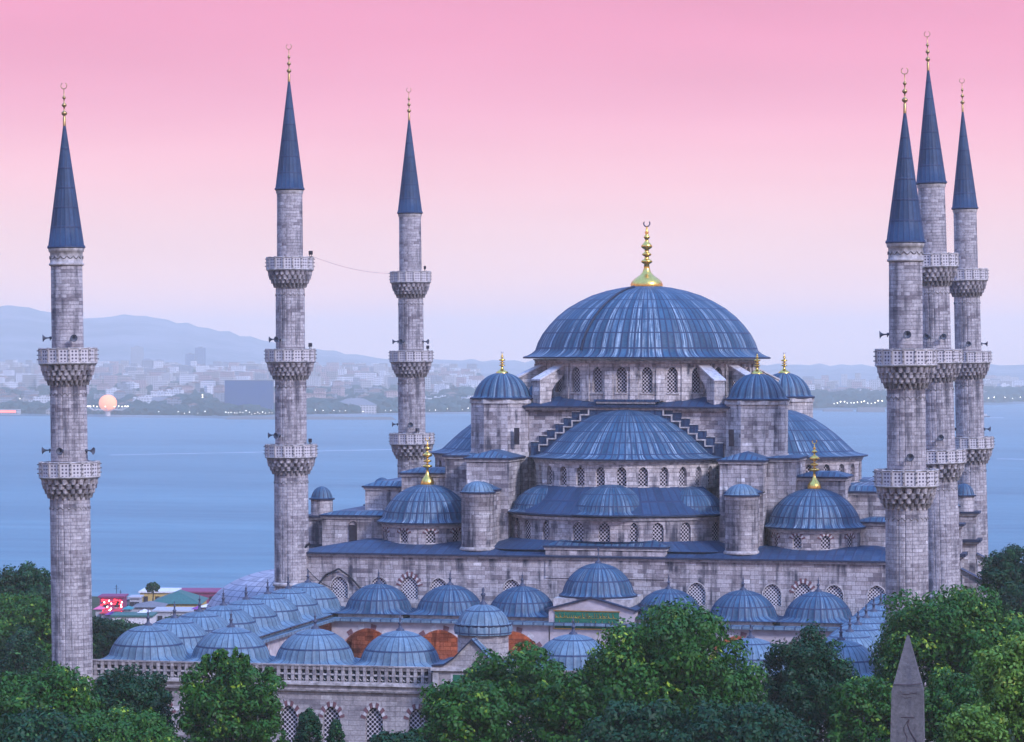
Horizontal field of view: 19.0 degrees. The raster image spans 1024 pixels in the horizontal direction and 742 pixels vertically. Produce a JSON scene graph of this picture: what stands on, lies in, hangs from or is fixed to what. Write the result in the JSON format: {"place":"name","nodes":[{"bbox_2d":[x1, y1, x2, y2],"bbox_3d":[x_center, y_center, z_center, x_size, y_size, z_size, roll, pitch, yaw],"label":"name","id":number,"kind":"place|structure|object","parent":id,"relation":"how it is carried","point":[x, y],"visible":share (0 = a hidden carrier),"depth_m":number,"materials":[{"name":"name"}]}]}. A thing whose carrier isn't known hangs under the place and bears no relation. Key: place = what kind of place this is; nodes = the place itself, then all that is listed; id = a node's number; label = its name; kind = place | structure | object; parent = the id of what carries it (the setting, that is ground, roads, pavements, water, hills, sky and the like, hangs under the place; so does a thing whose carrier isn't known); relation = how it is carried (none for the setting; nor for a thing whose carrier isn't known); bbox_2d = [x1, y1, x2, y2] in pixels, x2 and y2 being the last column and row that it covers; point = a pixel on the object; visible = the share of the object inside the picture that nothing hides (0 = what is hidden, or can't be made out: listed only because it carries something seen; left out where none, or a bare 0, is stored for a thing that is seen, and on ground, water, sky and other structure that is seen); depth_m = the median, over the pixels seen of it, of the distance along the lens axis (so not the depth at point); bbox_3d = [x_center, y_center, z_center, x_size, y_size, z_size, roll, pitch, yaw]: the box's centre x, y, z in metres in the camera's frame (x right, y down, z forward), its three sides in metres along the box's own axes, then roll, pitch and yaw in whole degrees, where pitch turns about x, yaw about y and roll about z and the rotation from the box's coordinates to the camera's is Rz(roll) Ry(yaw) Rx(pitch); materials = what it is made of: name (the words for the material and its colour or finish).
{"place":"outdoors","nodes":[
{"label":"outdoors","id":0,"kind":"place"},
{"bbox_2d":[1,596,1014,741],"bbox_3d":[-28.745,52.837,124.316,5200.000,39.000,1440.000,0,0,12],"label":"ground","id":1,"kind":"structure","parent":0,"point":[95,601],"depth_m":733.24,"materials":[{"name":"green plant"}]},
{"bbox_2d":[0,625,49,692],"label":"tree","id":2,"kind":"object","parent":1,"relation":"on","point":[20,643],"visible":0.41,"depth_m":289.19,"materials":[{"name":"green plant"}]},
{"bbox_2d":[0,560,50,662],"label":"tree","id":3,"kind":"object","parent":1,"relation":"on","point":[25,578],"visible":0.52,"depth_m":328.32,"materials":[{"name":"green plant"}]},
{"bbox_2d":[0,590,51,670],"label":"tree","id":4,"kind":"object","parent":1,"relation":"on","point":[11,606],"visible":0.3,"depth_m":308.28,"materials":[{"name":"green plant"}]},
{"bbox_2d":[14,596,51,661],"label":"tree","id":5,"kind":"object","parent":1,"relation":"on","point":[35,619],"visible":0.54,"depth_m":298.55,"materials":[{"name":"green plant"}]},
{"bbox_2d":[0,705,97,741],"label":"tree","id":6,"kind":"object","parent":1,"relation":"on","point":[26,725],"visible":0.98,"depth_m":174.48,"materials":[{"name":"green plant"}]},
{"bbox_2d":[0,661,105,724],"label":"tree","id":7,"kind":"object","parent":1,"relation":"on","point":[57,687],"visible":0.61,"depth_m":190.56,"materials":[{"name":"green plant"}]},
{"bbox_2d":[37,83,101,689],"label":"minaret","id":8,"kind":"object","parent":1,"relation":"on","point":[69,476],"visible":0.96,"depth_m":249.53,"materials":[{"name":"stone"}]},
{"bbox_2d":[56,448,63,454],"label":"loudspeaker","id":9,"kind":"object","parent":8,"relation":"attached to","point":[59,451],"visible":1,"depth_m":248.71,"materials":[{"name":"metal"}]},
{"bbox_2d":[70,334,77,341],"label":"loudspeaker","id":10,"kind":"object","parent":8,"relation":"attached to","point":[73,337],"visible":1,"depth_m":249.03,"materials":[{"name":"metal"}]},
{"bbox_2d":[94,606,104,617],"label":"market stall","id":11,"kind":"object","parent":1,"relation":"on","point":[99,609],"visible":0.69,"depth_m":575.00,"materials":[{"name":"pink fabric"}]},
{"bbox_2d":[99,610,110,617],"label":"market stall","id":12,"kind":"object","parent":1,"relation":"on","point":[104,612],"visible":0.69,"depth_m":573.00,"materials":[{"name":"red fabric"}]},
{"bbox_2d":[92,615,124,658],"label":"tree","id":13,"kind":"object","parent":1,"relation":"on","point":[106,634],"visible":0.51,"depth_m":328.78,"materials":[{"name":"green plant"}]},
{"bbox_2d":[98,594,128,611],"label":"house","id":14,"kind":"structure","parent":1,"relation":"on","point":[109,602],"depth_m":590.00,"materials":[{"name":"red stone"}]},
{"bbox_2d":[104,617,124,624],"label":"tree","id":15,"kind":"object","parent":1,"relation":"on","point":[118,620],"visible":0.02,"depth_m":450.31,"materials":[{"name":"green plant"}]},
{"bbox_2d":[99,621,139,653],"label":"tree","id":16,"kind":"object","parent":1,"relation":"on","point":[126,626],"visible":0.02,"depth_m":349.63,"materials":[{"name":"green plant"}]},
{"bbox_2d":[68,704,182,741],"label":"tree","id":17,"kind":"object","parent":1,"relation":"on","point":[146,725],"visible":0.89,"depth_m":176.44,"materials":[{"name":"green plant"}]},
{"bbox_2d":[123,606,133,611],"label":"market stall","id":18,"kind":"object","parent":1,"relation":"on","point":[128,608],"visible":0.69,"depth_m":567.00,"materials":[{"name":"teal fabric"}]},
{"bbox_2d":[110,612,157,624],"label":"house","id":19,"kind":"structure","parent":1,"relation":"on","point":[135,617],"depth_m":560.00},
{"bbox_2d":[91,664,178,734],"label":"tree","id":20,"kind":"object","parent":1,"relation":"on","point":[129,690],"visible":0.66,"depth_m":198.79,"materials":[{"name":"green plant"}]},
{"bbox_2d":[128,595,143,611],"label":"house","id":21,"kind":"structure","parent":1,"relation":"on","point":[135,599],"depth_m":600.00,"materials":[{"name":"white stone"}]},
{"bbox_2d":[132,601,167,611],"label":"house","id":22,"kind":"structure","parent":1,"relation":"on","point":[149,605],"depth_m":585.57,"materials":[{"name":"white stone"}]},
{"bbox_2d":[145,581,159,600],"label":"tree","id":23,"kind":"object","parent":1,"relation":"on","point":[151,587],"visible":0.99,"depth_m":624.23,"materials":[{"name":"green plant"}]},
{"bbox_2d":[138,588,181,601],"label":"house","id":24,"kind":"structure","parent":1,"relation":"on","point":[160,593],"depth_m":630.00,"materials":[{"name":"white stone"}]},
{"bbox_2d":[152,607,193,620],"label":"house","id":25,"kind":"structure","parent":1,"relation":"on","point":[163,612],"depth_m":575.00,"materials":[{"name":"white stone"}]},
{"bbox_2d":[154,590,208,606],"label":"house","id":26,"kind":"structure","parent":1,"relation":"on","point":[181,598],"depth_m":601.73,"materials":[{"name":"teal stone"}]},
{"bbox_2d":[181,588,221,603],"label":"house","id":27,"kind":"structure","parent":1,"relation":"on","point":[209,593],"depth_m":640.01,"materials":[{"name":"pink stone"}]},
{"bbox_2d":[168,646,289,741],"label":"tree","id":28,"kind":"object","parent":1,"relation":"on","point":[229,702],"visible":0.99,"depth_m":194.10,"materials":[{"name":"green plant"}]},
{"bbox_2d":[206,569,274,608],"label":"dome","id":29,"kind":"structure","parent":1,"relation":"on","point":[255,583],"depth_m":315.92,"materials":[{"name":"paint"}]},
{"bbox_2d":[264,44,317,590],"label":"minaret","id":30,"kind":"object","parent":1,"relation":"on","point":[291,453],"visible":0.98,"depth_m":305.51,"materials":[{"name":"stone"}]},
{"bbox_2d":[291,707,323,741],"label":"conifer","id":31,"kind":"object","parent":1,"relation":"on","point":[309,722],"visible":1,"depth_m":189.61,"materials":[{"name":"green plant"}]},
{"bbox_2d":[326,718,345,741],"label":"conifer","id":32,"kind":"object","parent":1,"relation":"on","point":[335,732],"visible":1,"depth_m":187.73,"materials":[{"name":"green plant"}]},
{"bbox_2d":[368,727,430,741],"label":"tree","id":33,"kind":"object","parent":1,"relation":"on","point":[408,736],"visible":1,"depth_m":183.58,"materials":[{"name":"green plant"}]},
{"bbox_2d":[388,88,434,477],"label":"minaret","id":34,"kind":"object","parent":1,"relation":"on","point":[411,360],"visible":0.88,"depth_m":354.32,"materials":[{"name":"stone"}]},
{"bbox_2d":[415,679,512,741],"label":"tree","id":35,"kind":"object","parent":1,"relation":"on","point":[456,711],"visible":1,"depth_m":184.52,"materials":[{"name":"green plant"}]},
{"bbox_2d":[430,587,516,741],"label":"courtyard gatehouse","id":36,"kind":"object","parent":1,"relation":"on","point":[481,625],"visible":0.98,"depth_m":244.28,"materials":[{"name":"stone"}]},
{"bbox_2d":[457,640,566,741],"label":"tree","id":37,"kind":"object","parent":1,"relation":"on","point":[522,679],"visible":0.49,"depth_m":194.00,"materials":[{"name":"green plant"}]},
{"bbox_2d":[93,547,933,741],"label":"courtyard arcade","id":38,"kind":"object","parent":1,"relation":"on","point":[327,676],"visible":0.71,"depth_m":260.59,"materials":[{"name":"stone"}]},
{"bbox_2d":[526,664,617,741],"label":"tree","id":39,"kind":"object","parent":1,"relation":"on","point":[557,704],"visible":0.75,"depth_m":186.66,"materials":[{"name":"green plant"}]},
{"bbox_2d":[575,698,689,741],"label":"tree","id":40,"kind":"object","parent":1,"relation":"on","point":[625,721],"visible":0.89,"depth_m":178.41,"materials":[{"name":"green plant"}]},
{"bbox_2d":[306,221,1018,661],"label":"mosque prayer hall","id":41,"kind":"structure","parent":1,"relation":"on","point":[646,431],"depth_m":307.36,"materials":[{"name":"stone"}]},
{"bbox_2d":[318,568,360,588],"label":"arch","id":42,"kind":"object","parent":41,"relation":"attached to","point":[345,573],"visible":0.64,"depth_m":305.43,"materials":[{"name":"stone"}]},
{"bbox_2d":[349,523,356,540],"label":"doorway","id":43,"kind":"structure","parent":41,"relation":"in","point":[352,528],"depth_m":314.25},
{"bbox_2d":[574,596,771,726],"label":"tree","id":44,"kind":"object","parent":1,"relation":"on","point":[640,663],"visible":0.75,"depth_m":187.17,"materials":[{"name":"green plant"}]},
{"bbox_2d":[659,697,818,741],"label":"tree","id":45,"kind":"object","parent":1,"relation":"on","point":[769,723],"visible":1,"depth_m":176.11,"materials":[{"name":"green plant"}]},
{"bbox_2d":[757,619,861,741],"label":"tree","id":46,"kind":"object","parent":1,"relation":"on","point":[807,679],"visible":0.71,"depth_m":196.32,"materials":[{"name":"green plant"}]},
{"bbox_2d":[824,674,890,741],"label":"tree","id":47,"kind":"object","parent":1,"relation":"on","point":[867,699],"visible":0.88,"depth_m":190.64,"materials":[{"name":"green plant"}]},
{"bbox_2d":[873,68,940,739],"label":"minaret","id":48,"kind":"object","parent":1,"relation":"on","point":[906,489],"visible":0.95,"depth_m":235.26,"materials":[{"name":"stone"}]},
{"bbox_2d":[903,331,910,338],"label":"loudspeaker","id":49,"kind":"object","parent":48,"relation":"attached to","point":[907,334],"visible":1,"depth_m":234.55,"materials":[{"name":"metal"}]},
{"bbox_2d":[906,453,913,460],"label":"loudspeaker","id":50,"kind":"object","parent":48,"relation":"attached to","point":[910,457],"visible":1,"depth_m":234.36,"materials":[{"name":"metal"}]},
{"bbox_2d":[890,635,924,741],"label":"obelisk","id":51,"kind":"object","parent":1,"relation":"on","point":[907,711],"visible":1,"depth_m":177.18,"materials":[{"name":"stone"}]},
{"bbox_2d":[916,31,967,608],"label":"minaret","id":52,"kind":"object","parent":1,"relation":"on","point":[944,456],"visible":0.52,"depth_m":292.02,"materials":[{"name":"stone"}]},
{"bbox_2d":[868,580,1023,723],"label":"tree","id":53,"kind":"object","parent":1,"relation":"on","point":[954,632],"visible":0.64,"depth_m":202.03,"materials":[{"name":"green plant"}]},
{"bbox_2d":[924,669,982,741],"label":"tree","id":54,"kind":"object","parent":1,"relation":"on","point":[953,692],"visible":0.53,"depth_m":188.48,"materials":[{"name":"green plant"}]},
{"bbox_2d":[949,78,994,590],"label":"minaret","id":55,"kind":"object","parent":1,"relation":"on","point":[967,287],"visible":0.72,"depth_m":340.91,"materials":[{"name":"stone"}]},
{"bbox_2d":[938,701,1010,741],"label":"tree","id":56,"kind":"object","parent":1,"relation":"on","point":[972,723],"visible":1,"depth_m":132.24,"materials":[{"name":"green plant"}]},
{"bbox_2d":[970,630,1023,741],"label":"tree","id":57,"kind":"object","parent":1,"relation":"on","point":[999,680],"visible":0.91,"depth_m":133.89,"materials":[{"name":"green plant"}]},
{"bbox_2d":[975,543,1023,602],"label":"tree","id":58,"kind":"object","parent":1,"relation":"on","point":[999,570],"visible":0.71,"depth_m":299.04,"materials":[{"name":"green plant"}]},
{"bbox_2d":[993,581,1023,630],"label":"tree","id":59,"kind":"object","parent":1,"relation":"on","point":[1014,598],"visible":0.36,"depth_m":289.42,"materials":[{"name":"green plant"}]},
{"bbox_2d":[0,404,1023,596],"bbox_3d":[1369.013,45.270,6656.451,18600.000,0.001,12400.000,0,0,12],"label":"sea","id":60,"kind":"structure","parent":0,"point":[164,513],"depth_m":1640.86,"materials":[{"name":"liquid"}]},
{"bbox_2d":[128,449,391,454],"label":"wake","id":61,"kind":"object","parent":60,"relation":"on","point":[248,452],"visible":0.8,"depth_m":2168.19,"materials":[{"name":"liquid"}]},
{"bbox_2d":[822,409,853,411],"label":"breakwater","id":62,"kind":"object","parent":60,"relation":"in","point":[836,410],"visible":0.8,"depth_m":3985.14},
{"bbox_2d":[856,407,884,411],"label":"breakwater","id":63,"kind":"object","parent":60,"relation":"in","point":[870,409],"visible":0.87,"depth_m":3944.98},
{"bbox_2d":[0,305,1023,380],"bbox_3d":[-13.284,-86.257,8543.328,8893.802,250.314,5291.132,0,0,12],"label":"hills","id":64,"kind":"structure","parent":0,"point":[23,330],"depth_m":8181.02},
{"bbox_2d":[0,373,1023,418],"bbox_3d":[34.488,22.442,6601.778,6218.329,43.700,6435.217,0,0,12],"label":"shore","id":65,"kind":"structure","parent":0,"point":[485,375],"depth_m":3570.09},
{"bbox_2d":[0,395,15,402],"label":"house","id":66,"kind":"structure","parent":65,"relation":"on","point":[4,398],"depth_m":3813.70,"materials":[{"name":"ceramic"}]},
{"bbox_2d":[0,409,20,414],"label":"waterside building","id":67,"kind":"structure","parent":65,"relation":"on","point":[11,411],"depth_m":3538.87,"materials":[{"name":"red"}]},
{"bbox_2d":[4,381,17,388],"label":"apartment block","id":68,"kind":"structure","parent":65,"relation":"on","point":[12,384],"depth_m":4419.59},
{"bbox_2d":[25,389,38,398],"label":"apartment block","id":69,"kind":"structure","parent":65,"relation":"on","point":[30,392],"depth_m":3957.52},
{"bbox_2d":[33,395,49,402],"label":"apartment block","id":70,"kind":"structure","parent":65,"relation":"on","point":[43,398],"depth_m":3703.61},
{"bbox_2d":[94,393,107,398],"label":"apartment block","id":71,"kind":"structure","parent":65,"relation":"on","point":[99,395],"depth_m":3790.29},
{"bbox_2d":[97,383,109,390],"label":"house","id":72,"kind":"structure","parent":65,"relation":"on","point":[102,386],"depth_m":4128.85,"materials":[{"name":"ceramic"}]},
{"bbox_2d":[87,395,127,415],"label":"tethered balloon","id":73,"kind":"object","parent":65,"relation":"on","point":[107,404],"visible":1,"depth_m":3498.10,"materials":[{"name":"orange fabric"}]},
{"bbox_2d":[106,387,119,395],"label":"apartment block","id":74,"kind":"structure","parent":65,"relation":"on","point":[111,391],"depth_m":4026.69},
{"bbox_2d":[113,390,125,398],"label":"house","id":75,"kind":"structure","parent":65,"relation":"on","point":[119,394],"depth_m":3989.74,"materials":[{"name":"ceramic"}]},
{"bbox_2d":[117,382,129,388],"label":"apartment block","id":76,"kind":"structure","parent":65,"relation":"on","point":[123,385],"depth_m":4324.33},
{"bbox_2d":[120,388,131,394],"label":"apartment block","id":77,"kind":"structure","parent":65,"relation":"on","point":[127,390],"depth_m":4013.91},
{"bbox_2d":[126,381,138,388],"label":"apartment block","id":78,"kind":"structure","parent":65,"relation":"on","point":[133,385],"depth_m":4353.01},
{"bbox_2d":[131,346,143,364],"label":"tower block","id":79,"kind":"structure","parent":65,"relation":"on","point":[137,354],"depth_m":6891.76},
{"bbox_2d":[133,396,151,402],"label":"apartment block","id":80,"kind":"structure","parent":65,"relation":"on","point":[144,399],"depth_m":3656.48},
{"bbox_2d":[139,387,146,394],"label":"apartment block","id":81,"kind":"structure","parent":65,"relation":"on","point":[143,390],"depth_m":4140.94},
{"bbox_2d":[142,358,152,367],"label":"tower block","id":82,"kind":"structure","parent":65,"relation":"on","point":[147,362],"depth_m":5594.41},
{"bbox_2d":[146,393,161,397],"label":"apartment block","id":83,"kind":"structure","parent":65,"relation":"on","point":[152,395],"depth_m":3752.98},
{"bbox_2d":[154,359,164,367],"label":"tower block","id":84,"kind":"structure","parent":65,"relation":"on","point":[158,363],"depth_m":5594.41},
{"bbox_2d":[152,397,166,401],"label":"waterside building","id":85,"kind":"structure","parent":65,"relation":"on","point":[157,399],"depth_m":3695.70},
{"bbox_2d":[151,390,168,394],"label":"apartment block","id":86,"kind":"structure","parent":65,"relation":"on","point":[160,392],"depth_m":3890.02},
{"bbox_2d":[167,398,181,404],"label":"apartment block","id":87,"kind":"structure","parent":65,"relation":"on","point":[173,401],"depth_m":3568.28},
{"bbox_2d":[167,388,183,394],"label":"apartment block","id":88,"kind":"structure","parent":65,"relation":"on","point":[174,391],"depth_m":3976.53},
{"bbox_2d":[181,385,193,391],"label":"house","id":89,"kind":"structure","parent":65,"relation":"on","point":[185,388],"depth_m":4021.72,"materials":[{"name":"ceramic"}]},
{"bbox_2d":[185,353,194,365],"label":"tower block","id":90,"kind":"structure","parent":65,"relation":"on","point":[189,357],"depth_m":6094.73,"materials":[{"name":"grey concrete"}]},
{"bbox_2d":[195,347,205,365],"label":"tower block","id":91,"kind":"structure","parent":65,"relation":"on","point":[200,355],"depth_m":6193.84,"materials":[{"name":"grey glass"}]},
{"bbox_2d":[196,364,208,371],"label":"tower block","id":92,"kind":"structure","parent":65,"relation":"on","point":[201,367],"depth_m":5493.40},
{"bbox_2d":[204,385,215,393],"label":"apartment block","id":93,"kind":"structure","parent":65,"relation":"on","point":[208,389],"depth_m":4151.33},
{"bbox_2d":[213,385,224,397],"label":"house","id":94,"kind":"structure","parent":65,"relation":"on","point":[216,388],"depth_m":4026.17,"materials":[{"name":"ceramic"}]},
{"bbox_2d":[214,391,223,399],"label":"house","id":95,"kind":"structure","parent":65,"relation":"on","point":[217,394],"depth_m":3948.26,"materials":[{"name":"ceramic"}]},
{"bbox_2d":[220,391,224,402],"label":"apartment block","id":96,"kind":"structure","parent":65,"relation":"on","point":[222,397],"depth_m":3811.57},
{"bbox_2d":[224,380,273,409],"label":"building","id":97,"kind":"structure","parent":65,"relation":"on","point":[253,392],"depth_m":3560.05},
{"bbox_2d":[313,389,325,393],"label":"house","id":98,"kind":"structure","parent":65,"relation":"on","point":[323,391],"depth_m":3931.11,"materials":[{"name":"ceramic"}]},
{"bbox_2d":[314,393,325,397],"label":"house","id":99,"kind":"structure","parent":65,"relation":"on","point":[320,395],"depth_m":3748.25,"materials":[{"name":"ceramic"}]},
{"bbox_2d":[331,386,344,396],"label":"house","id":100,"kind":"structure","parent":65,"relation":"on","point":[340,390],"depth_m":4105.30,"materials":[{"name":"ceramic"}]},
{"bbox_2d":[332,380,343,386],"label":"house","id":101,"kind":"structure","parent":65,"relation":"on","point":[337,383],"depth_m":4429.35,"materials":[{"name":"ceramic"}]},
{"bbox_2d":[340,398,376,413],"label":"waterside building","id":102,"kind":"structure","parent":65,"relation":"on","point":[366,406],"depth_m":3648.39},
{"bbox_2d":[354,388,366,393],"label":"apartment block","id":103,"kind":"structure","parent":65,"relation":"on","point":[359,390],"depth_m":4148.79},
{"bbox_2d":[384,390,397,397],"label":"house","id":104,"kind":"structure","parent":65,"relation":"on","point":[388,393],"depth_m":3936.27,"materials":[{"name":"ceramic"}]},
{"bbox_2d":[434,383,448,392],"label":"apartment block","id":105,"kind":"structure","parent":65,"relation":"on","point":[439,387],"depth_m":4509.72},
{"bbox_2d":[459,383,474,388],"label":"apartment block","id":106,"kind":"structure","parent":65,"relation":"on","point":[467,384],"depth_m":4586.14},
{"bbox_2d":[0,360,1023,391],"bbox_3d":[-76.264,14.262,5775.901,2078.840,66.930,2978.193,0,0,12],"label":"distant city","id":107,"kind":"object","parent":65,"relation":"on","point":[328,373],"visible":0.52,"depth_m":5022.64,"materials":[{"name":"ceramic"}]},
{"bbox_2d":[0,369,1023,415],"bbox_3d":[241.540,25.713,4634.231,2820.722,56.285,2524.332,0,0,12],"label":"shore woods","id":108,"kind":"object","parent":65,"relation":"on","point":[209,405],"visible":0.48,"depth_m":3750.14,"materials":[{"name":"plant"}]},
{"bbox_2d":[0,0,1023,366],"label":"sky","id":109,"kind":"structure","parent":0,"point":[757,141],"materials":[{"name":"pink"}]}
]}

